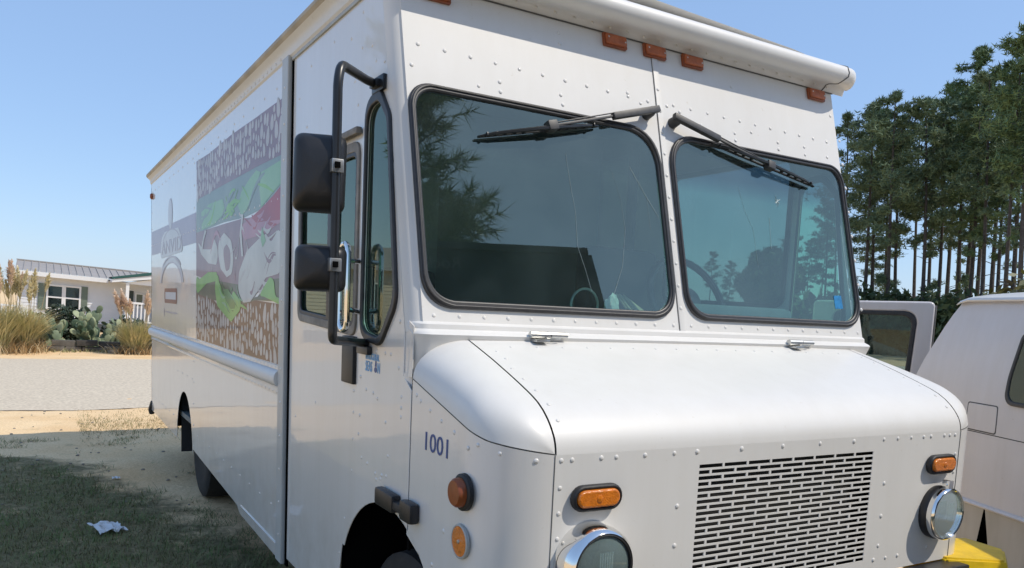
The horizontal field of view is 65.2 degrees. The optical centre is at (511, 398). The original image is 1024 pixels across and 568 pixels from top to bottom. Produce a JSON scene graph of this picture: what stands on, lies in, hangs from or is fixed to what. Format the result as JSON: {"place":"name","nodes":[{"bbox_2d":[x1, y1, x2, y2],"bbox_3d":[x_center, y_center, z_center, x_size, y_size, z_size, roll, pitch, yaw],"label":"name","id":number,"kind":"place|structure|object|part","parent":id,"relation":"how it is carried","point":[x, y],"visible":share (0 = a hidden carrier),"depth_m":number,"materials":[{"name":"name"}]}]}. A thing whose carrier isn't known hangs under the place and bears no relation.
{"place":"outdoors","nodes":[
{"label":"outdoors","id":0,"kind":"place"},
{"bbox_2d":[0,259,64,354],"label":"pampas grass","id":1,"kind":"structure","parent":0,"point":[7,335],"depth_m":19.79,"materials":[{"name":"beige plant"}]},
{"bbox_2d":[0,265,70,352],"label":"pampas grass","id":2,"kind":"object","parent":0,"point":[33,329],"depth_m":20.25,"materials":[{"name":"beige plant"}]},
{"bbox_2d":[41,343,147,352],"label":"verge grass","id":3,"kind":"structure","parent":0,"point":[72,350],"depth_m":21.38,"materials":[{"name":"beige plant"}]},
{"bbox_2d":[99,288,151,355],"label":"pampas grass","id":4,"kind":"object","parent":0,"point":[134,337],"depth_m":21.28,"materials":[{"name":"beige plant"}]},
{"bbox_2d":[0,427,293,567],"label":"grass","id":5,"kind":"structure","parent":0,"point":[75,538],"depth_m":5.45,"materials":[{"name":"green plant"}]},
{"bbox_2d":[0,358,904,410],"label":"road","id":6,"kind":"structure","parent":0,"point":[61,384],"depth_m":13.88,"materials":[{"name":"concrete"}]},
{"bbox_2d":[0,290,906,567],"bbox_3d":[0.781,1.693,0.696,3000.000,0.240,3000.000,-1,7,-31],"label":"ground","id":7,"kind":"structure","parent":0,"point":[128,462],"depth_m":7.11,"materials":[{"name":"beige sand"}]},
{"bbox_2d":[34,303,99,343],"bbox_3d":[-13.168,-2.118,23.538,1.908,1.380,1.401,-1,7,-31],"label":"shrub","id":8,"kind":"object","parent":7,"relation":"on","point":[68,316],"visible":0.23,"depth_m":23.24,"materials":[{"name":"green plant"}]},
{"bbox_2d":[0,258,151,330],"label":"mobile home","id":9,"kind":"object","parent":7,"relation":"on","point":[80,290],"visible":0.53,"depth_m":32.39,"materials":[{"name":"white"}]},
{"bbox_2d":[46,284,63,309],"bbox_3d":[-18.206,-4.045,31.905,0.611,0.998,0.059,2,6,-31],"label":"window","id":10,"kind":"structure","parent":9,"relation":"in","point":[55,293],"depth_m":31.90,"materials":[{"name":"white"}]},
{"bbox_2d":[63,285,81,309],"bbox_3d":[-17.684,-4.027,32.217,0.611,1.007,0.059,2,6,-31],"label":"window","id":11,"kind":"structure","parent":9,"relation":"in","point":[72,294],"depth_m":32.22,"materials":[{"name":"white"}]},
{"bbox_2d":[135,293,143,308],"bbox_3d":[-15.576,-4.085,33.473,0.347,0.643,0.034,2,6,-31],"label":"porch window","id":12,"kind":"structure","parent":9,"relation":"in","point":[139,297],"depth_m":33.46,"materials":[{"name":"white"}]},
{"bbox_2d":[30,306,122,349],"bbox_3d":[-11.893,-1.968,22.295,1.579,1.265,2.314,7,7,32],"label":"prickly pear","id":13,"kind":"object","parent":7,"relation":"on","point":[85,327],"visible":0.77,"depth_m":22.05,"materials":[{"name":"green plant"}]},
{"bbox_2d":[46,340,123,351],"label":"retaining wall","id":14,"kind":"structure","parent":7,"relation":"on","point":[67,344],"depth_m":21.54,"materials":[{"name":"grey stone"}]},
{"bbox_2d":[0,409,189,520],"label":"pebbles","id":15,"kind":"object","parent":7,"relation":"on","point":[83,464],"visible":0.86,"depth_m":7.89,"materials":[{"name":"grey stone"}]},
{"bbox_2d":[87,521,127,534],"bbox_3d":[-2.726,0.863,5.412,0.174,0.048,0.205,16,6,30],"label":"litter paper","id":16,"kind":"object","parent":7,"relation":"on","point":[99,526],"visible":1,"depth_m":5.41,"materials":[{"name":"white paper"}]},
{"bbox_2d":[100,315,151,341],"bbox_3d":[-11.546,-1.972,24.009,1.553,1.111,1.338,-1,7,-31],"label":"shrub","id":17,"kind":"object","parent":7,"relation":"on","point":[124,321],"visible":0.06,"depth_m":23.84,"materials":[{"name":"green plant"}]},
{"bbox_2d":[76,407,178,450],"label":"verge tufts","id":18,"kind":"object","parent":7,"relation":"on","point":[107,418],"visible":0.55,"depth_m":9.85,"materials":[{"name":"beige plant"}]},
{"bbox_2d":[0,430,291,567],"bbox_3d":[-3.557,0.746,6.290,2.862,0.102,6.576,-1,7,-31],"label":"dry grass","id":19,"kind":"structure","parent":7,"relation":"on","point":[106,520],"depth_m":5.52,"materials":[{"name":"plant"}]},
{"bbox_2d":[146,0,1007,567],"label":"step van","id":20,"kind":"object","parent":7,"relation":"on","point":[402,250],"visible":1,"depth_m":3.03,"materials":[{"name":"white paint"}]},
{"bbox_3d":[-0.797,-0.328,3.302,0.042,2.300,0.936,-1,7,-31],"label":"door","id":21,"kind":"part","parent":20,"relation":"part of","materials":[{"name":"white paint"}]},
{"bbox_3d":[-0.440,-0.604,2.688,0.018,0.852,0.333,-1,7,-31],"label":"quarter window","id":22,"kind":"part","parent":20,"relation":"part of","materials":[{"name":"black glass"}]},
{"bbox_3d":[-0.633,-0.476,4.634,0.400,1.720,0.029,-1,7,-31],"label":"bulkhead door","id":23,"kind":"part","parent":20,"relation":"part of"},
{"bbox_3d":[1.138,-0.875,4.338,0.012,0.749,0.910,-1,7,-31],"label":"window frame","id":24,"kind":"part","parent":20,"relation":"part of","materials":[{"name":"rubber"}]},
{"bbox_3d":[1.475,-0.638,3.819,0.018,0.852,0.333,-1,7,-31],"label":"quarter window","id":25,"kind":"part","parent":20,"relation":"part of","materials":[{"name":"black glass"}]},
{"bbox_2d":[701,251,722,300],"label":"pine tree","id":26,"kind":"object","parent":7,"relation":"on","point":[714,256],"visible":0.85,"depth_m":114.91,"materials":[{"name":"green plant"}]},
{"bbox_2d":[721,261,739,301],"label":"pine tree","id":27,"kind":"object","parent":7,"relation":"on","point":[727,281],"visible":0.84,"depth_m":119.39,"materials":[{"name":"green plant"}]},
{"bbox_2d":[732,245,807,302],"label":"round tree","id":28,"kind":"object","parent":7,"relation":"on","point":[756,280],"visible":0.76,"depth_m":90.74,"materials":[{"name":"green plant"}]},
{"bbox_2d":[778,235,809,270],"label":"pine tree","id":29,"kind":"object","parent":7,"relation":"on","point":[799,249],"visible":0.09,"depth_m":94.46,"materials":[{"name":"green plant"}]},
{"bbox_2d":[798,238,818,292],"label":"pine tree","id":30,"kind":"object","parent":7,"relation":"on","point":[806,264],"visible":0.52,"depth_m":103.79,"materials":[{"name":"green plant"}]},
{"bbox_2d":[801,197,837,299],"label":"pine tree","id":31,"kind":"object","parent":7,"relation":"on","point":[827,247],"visible":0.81,"depth_m":58.78,"materials":[{"name":"green plant"}]},
{"bbox_2d":[808,230,834,293],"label":"pine tree","id":32,"kind":"object","parent":7,"relation":"on","point":[830,255],"visible":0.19,"depth_m":95.89,"materials":[{"name":"green plant"}]},
{"bbox_2d":[817,194,858,295],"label":"pine tree","id":33,"kind":"object","parent":7,"relation":"on","point":[849,209],"visible":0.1,"depth_m":60.40,"materials":[{"name":"green plant"}]},
{"bbox_2d":[804,110,888,292],"bbox_3d":[23.618,-11.758,56.785,5.266,16.901,5.741,3,6,33],"label":"pine tree","id":34,"kind":"object","parent":7,"relation":"on","point":[847,127],"visible":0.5,"depth_m":55.90,"materials":[{"name":"green plant"}]},
{"bbox_2d":[813,276,886,344],"bbox_3d":[22.560,-4.928,53.234,5.655,6.584,5.485,4,6,11],"label":"bush","id":35,"kind":"object","parent":7,"relation":"on","point":[860,292],"visible":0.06,"depth_m":52.48,"materials":[{"name":"green plant"}]},
{"bbox_2d":[742,287,979,318],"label":"distant woods","id":36,"kind":"object","parent":7,"relation":"on","point":[803,308],"visible":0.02,"depth_m":90.18,"materials":[{"name":"green plant"}]},
{"bbox_2d":[841,100,901,300],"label":"pine tree","id":37,"kind":"object","parent":7,"relation":"on","point":[864,161],"visible":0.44,"depth_m":53.78,"materials":[{"name":"green plant"}]},
{"bbox_2d":[854,213,904,292],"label":"pine tree","id":38,"kind":"object","parent":7,"relation":"on","point":[878,266],"visible":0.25,"depth_m":71.98,"materials":[{"name":"green plant"}]},
{"bbox_2d":[845,107,918,289],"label":"pine tree","id":39,"kind":"object","parent":7,"relation":"on","point":[872,257],"visible":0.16,"depth_m":57.70,"materials":[{"name":"green plant"}]},
{"bbox_2d":[848,128,921,293],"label":"pine tree","id":40,"kind":"object","parent":7,"relation":"on","point":[879,249],"visible":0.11,"depth_m":63.49,"materials":[{"name":"green plant"}]},
{"bbox_2d":[860,283,923,354],"bbox_3d":[23.968,-4.277,50.362,5.026,5.873,5.120,-1,7,-31],"label":"bush","id":41,"kind":"object","parent":7,"relation":"on","point":[870,331],"visible":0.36,"depth_m":49.72,"materials":[{"name":"green plant"}]},
{"bbox_2d":[846,88,938,300],"bbox_3d":[24.169,-11.289,51.387,5.167,17.172,5.242,-2,8,-39],"label":"pine tree","id":42,"kind":"object","parent":7,"relation":"on","point":[886,124],"visible":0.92,"depth_m":50.99,"materials":[{"name":"green plant"}]},
{"bbox_2d":[864,113,922,300],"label":"pine tree","id":43,"kind":"object","parent":7,"relation":"on","point":[897,249],"visible":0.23,"depth_m":58.42,"materials":[{"name":"green plant"}]},
{"bbox_2d":[898,120,937,298],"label":"pine tree","id":44,"kind":"object","parent":7,"relation":"on","point":[914,273],"visible":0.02,"depth_m":65.56,"materials":[{"name":"green plant"}]},
{"bbox_2d":[882,288,954,356],"bbox_3d":[25.014,-3.894,48.855,4.583,5.620,4.558,-1,7,-31],"label":"bush","id":45,"kind":"object","parent":7,"relation":"on","point":[902,334],"visible":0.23,"depth_m":48.35,"materials":[{"name":"green plant"}]},
{"bbox_2d":[813,292,1023,567],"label":"parked van","id":46,"kind":"object","parent":7,"relation":"on","point":[971,358],"visible":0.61,"depth_m":4.27,"materials":[{"name":"paint"}]},
{"bbox_3d":[2.488,-0.059,5.634,0.782,1.264,0.062,5,7,24],"label":"rear door","id":47,"kind":"part","parent":46,"relation":"part of","materials":[{"name":"paint"}]},
{"bbox_3d":[2.497,0.100,4.260,0.006,0.138,0.226,2,6,-7],"label":"fuel door","id":48,"kind":"part","parent":46,"relation":"part of","materials":[{"name":"paint"}]},
{"bbox_3d":[2.600,-0.103,3.588,0.058,0.407,0.991,2,6,-7],"label":"side window","id":49,"kind":"part","parent":46,"relation":"part of","materials":[{"name":"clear glass"}]},
{"bbox_2d":[878,95,980,300],"bbox_3d":[26.631,-11.021,51.693,5.967,16.814,5.979,2,5,27],"label":"pine tree","id":50,"kind":"object","parent":7,"relation":"on","point":[917,113],"visible":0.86,"depth_m":50.60,"materials":[{"name":"green plant"}]},
{"bbox_2d":[900,114,962,296],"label":"pine tree","id":51,"kind":"object","parent":7,"relation":"on","point":[946,231],"visible":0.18,"depth_m":59.77,"materials":[{"name":"green plant"}]},
{"bbox_2d":[912,96,974,298],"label":"pine tree","id":52,"kind":"object","parent":7,"relation":"on","point":[942,200],"visible":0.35,"depth_m":51.97,"materials":[{"name":"green plant"}]},
{"bbox_2d":[933,284,982,342],"bbox_3d":[26.102,-3.757,47.094,4.988,5.898,5.192,-1,7,-31],"label":"bush","id":53,"kind":"object","parent":7,"relation":"on","point":[944,302],"visible":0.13,"depth_m":46.53,"materials":[{"name":"green plant"}]},
{"bbox_2d":[924,80,996,294],"bbox_3d":[33.617,-13.600,60.403,5.344,20.647,4.444,5,7,39],"label":"pine tree","id":54,"kind":"object","parent":7,"relation":"on","point":[948,86],"visible":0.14,"depth_m":60.65,"materials":[{"name":"green plant"}]},
{"bbox_2d":[916,85,1006,306],"bbox_3d":[30.976,-12.080,55.365,5.778,18.543,6.299,-1,5,-11],"label":"pine tree","id":55,"kind":"object","parent":7,"relation":"on","point":[961,235],"visible":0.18,"depth_m":55.30,"materials":[{"name":"green plant"}]},
{"bbox_2d":[936,197,990,303],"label":"pine tree","id":56,"kind":"object","parent":7,"relation":"on","point":[963,260],"visible":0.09,"depth_m":70.82,"materials":[{"name":"green plant"}]},
{"bbox_2d":[928,42,1003,296],"bbox_3d":[32.075,-13.850,56.408,6.109,21.887,5.410,5,7,19],"label":"pine tree","id":57,"kind":"object","parent":7,"relation":"on","point":[982,56],"visible":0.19,"depth_m":55.69,"materials":[{"name":"green plant"}]},
{"bbox_2d":[932,82,1008,296],"bbox_3d":[28.855,-11.221,50.444,4.924,17.661,4.414,7,7,33],"label":"pine tree","id":58,"kind":"object","parent":7,"relation":"on","point":[974,203],"visible":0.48,"depth_m":50.03,"materials":[{"name":"green plant"}]},
{"bbox_2d":[961,73,995,295],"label":"pine tree","id":59,"kind":"object","parent":7,"relation":"on","point":[977,286],"depth_m":58.11,"materials":[{"name":"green plant"}]},
{"bbox_2d":[942,69,1021,295],"bbox_3d":[27.841,-10.781,47.829,4.296,17.275,4.974,2,6,-6],"label":"pine tree","id":60,"kind":"object","parent":7,"relation":"on","point":[986,79],"visible":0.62,"depth_m":47.57,"materials":[{"name":"green plant"}]},
{"bbox_2d":[963,111,1023,291],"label":"pine tree","id":61,"kind":"object","parent":7,"relation":"on","point":[997,258],"visible":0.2,"depth_m":49.31,"materials":[{"name":"green plant"}]},
{"bbox_2d":[963,58,1023,294],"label":"pine tree","id":62,"kind":"object","parent":7,"relation":"on","point":[994,72],"visible":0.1,"depth_m":53.09,"materials":[{"name":"green plant"}]},
{"bbox_2d":[964,22,1023,291],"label":"pine tree","id":63,"kind":"object","parent":7,"relation":"on","point":[1012,45],"visible":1,"depth_m":41.55,"materials":[{"name":"green plant"}]},
{"bbox_2d":[975,51,1023,289],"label":"pine tree","id":64,"kind":"object","parent":7,"relation":"on","point":[995,199],"visible":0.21,"depth_m":48.03,"materials":[{"name":"green plant"}]},
{"bbox_2d":[975,268,1023,296],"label":"bush","id":65,"kind":"object","parent":7,"relation":"on","point":[1020,286],"visible":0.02,"depth_m":20.21,"materials":[{"name":"green plant"}]},
{"bbox_2d":[981,89,1023,279],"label":"pine tree","id":66,"kind":"object","parent":7,"relation":"on","point":[1016,210],"visible":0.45,"depth_m":44.35,"materials":[{"name":"green plant"}]},
{"bbox_2d":[983,64,1023,292],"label":"pine tree","id":67,"kind":"object","parent":7,"relation":"on","point":[1007,178],"visible":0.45,"depth_m":43.41,"materials":[{"name":"green plant"}]},
{"bbox_2d":[984,127,1023,204],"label":"pine tree","id":68,"kind":"object","parent":7,"relation":"on","point":[1012,165],"visible":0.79,"depth_m":41.56,"materials":[{"name":"green plant"}]},
{"bbox_2d":[0,0,1023,301],"label":"sky","id":69,"kind":"structure","parent":0,"point":[94,94],"materials":[{"name":"blue"}]},
{"bbox_2d":[604,292,618,308],"bbox_3d":[0.381,-0.355,3.073,0.064,0.104,0.060,-1,7,-31],"label":"paper bag","id":70,"kind":"object","parent":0,"point":[614,303],"visible":0.52,"depth_m":3.05,"materials":[{"name":"paper"}]},
{"bbox_2d":[616,293,643,310],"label":"folded papers","id":71,"kind":"object","parent":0,"point":[627,303],"visible":0.51,"depth_m":3.12,"materials":[{"name":"paper"}]}
]}

